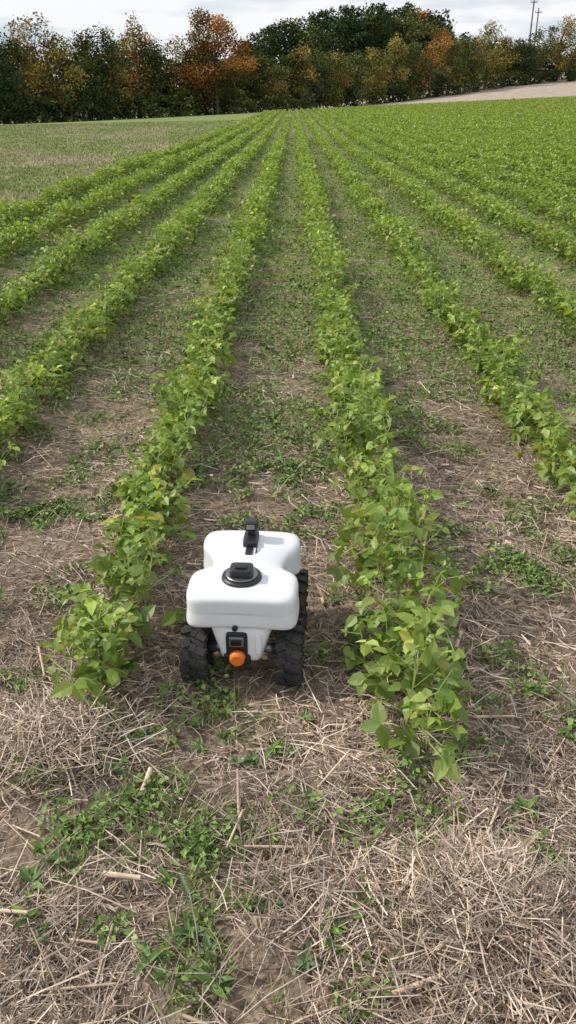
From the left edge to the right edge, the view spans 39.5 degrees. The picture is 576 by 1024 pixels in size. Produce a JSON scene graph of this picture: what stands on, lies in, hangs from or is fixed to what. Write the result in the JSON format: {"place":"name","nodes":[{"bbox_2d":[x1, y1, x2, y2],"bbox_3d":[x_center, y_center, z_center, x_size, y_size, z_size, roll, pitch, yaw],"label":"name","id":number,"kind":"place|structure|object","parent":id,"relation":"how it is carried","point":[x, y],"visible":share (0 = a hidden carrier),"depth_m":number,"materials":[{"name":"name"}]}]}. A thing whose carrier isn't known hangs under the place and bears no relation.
{"place":"outdoors","nodes":[
{"label":"outdoors","id":0,"kind":"place"},
{"bbox_2d":[0,120,239,208],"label":"grass","id":1,"kind":"structure","parent":0,"point":[154,141],"depth_m":28.21,"materials":[{"name":"green plant"}]},
{"bbox_2d":[1,38,484,121],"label":"hill","id":2,"kind":"structure","parent":0,"point":[241,105],"depth_m":194.14,"materials":[{"name":"green plant"}]},
{"bbox_2d":[26,2,574,108],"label":"hill forest","id":3,"kind":"object","parent":2,"relation":"on","point":[353,26],"depth_m":211.91,"materials":[{"name":"green plant"}]},
{"bbox_2d":[0,72,575,1023],"bbox_3d":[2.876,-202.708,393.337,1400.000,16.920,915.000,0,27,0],"label":"ground","id":4,"kind":"structure","parent":0,"point":[560,88],"depth_m":2.74,"materials":[{"name":"soil"}]},
{"bbox_2d":[169,6,262,114],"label":"autumn tree","id":5,"kind":"object","parent":4,"relation":"on","point":[221,28],"visible":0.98,"depth_m":108.94,"materials":[{"name":"orange plant"}]},
{"bbox_2d":[179,517,307,685],"bbox_3d":[-0.106,0.226,2.134,0.307,0.340,0.412,2,27,3],"label":"field robot","id":6,"kind":"object","parent":4,"relation":"on","point":[247,593],"visible":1,"depth_m":1.99,"materials":[{"name":"white plastic"}]},
{"bbox_2d":[0,201,575,1023],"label":"straw residue","id":7,"kind":"object","parent":4,"relation":"on","point":[516,895],"visible":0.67,"depth_m":1.63},
{"bbox_2d":[0,95,575,783],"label":"soybean rows","id":8,"kind":"object","parent":4,"relation":"on","point":[500,133],"visible":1,"depth_m":4.80,"materials":[{"name":"green plant"}]},
{"bbox_2d":[0,137,575,1023],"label":"weeds","id":9,"kind":"object","parent":4,"relation":"on","point":[198,843],"visible":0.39,"depth_m":3.02,"materials":[{"name":"green plant"}]},
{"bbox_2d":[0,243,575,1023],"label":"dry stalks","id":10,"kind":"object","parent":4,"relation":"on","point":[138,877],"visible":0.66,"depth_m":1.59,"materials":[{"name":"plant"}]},
{"bbox_2d":[0,22,575,124],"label":"tree trunks","id":11,"kind":"object","parent":4,"relation":"on","point":[266,105],"visible":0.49,"depth_m":117.64,"materials":[{"name":"brown plant"}]},
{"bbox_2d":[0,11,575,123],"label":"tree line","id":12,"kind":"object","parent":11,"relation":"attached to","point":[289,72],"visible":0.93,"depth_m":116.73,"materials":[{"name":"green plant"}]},
{"bbox_2d":[528,0,537,42],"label":"utility pole","id":13,"kind":"object","parent":4,"relation":"on","point":[533,2],"visible":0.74,"depth_m":161.95,"materials":[{"name":"grey wood"}]},
{"bbox_2d":[534,8,541,43],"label":"utility pole","id":14,"kind":"object","parent":4,"relation":"on","point":[538,12],"visible":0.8,"depth_m":174.84,"materials":[{"name":"grey wood"}]},
{"bbox_2d":[0,0,575,75],"label":"sky","id":15,"kind":"structure","parent":0,"point":[161,19],"materials":[{"name":"white"}]}
]}

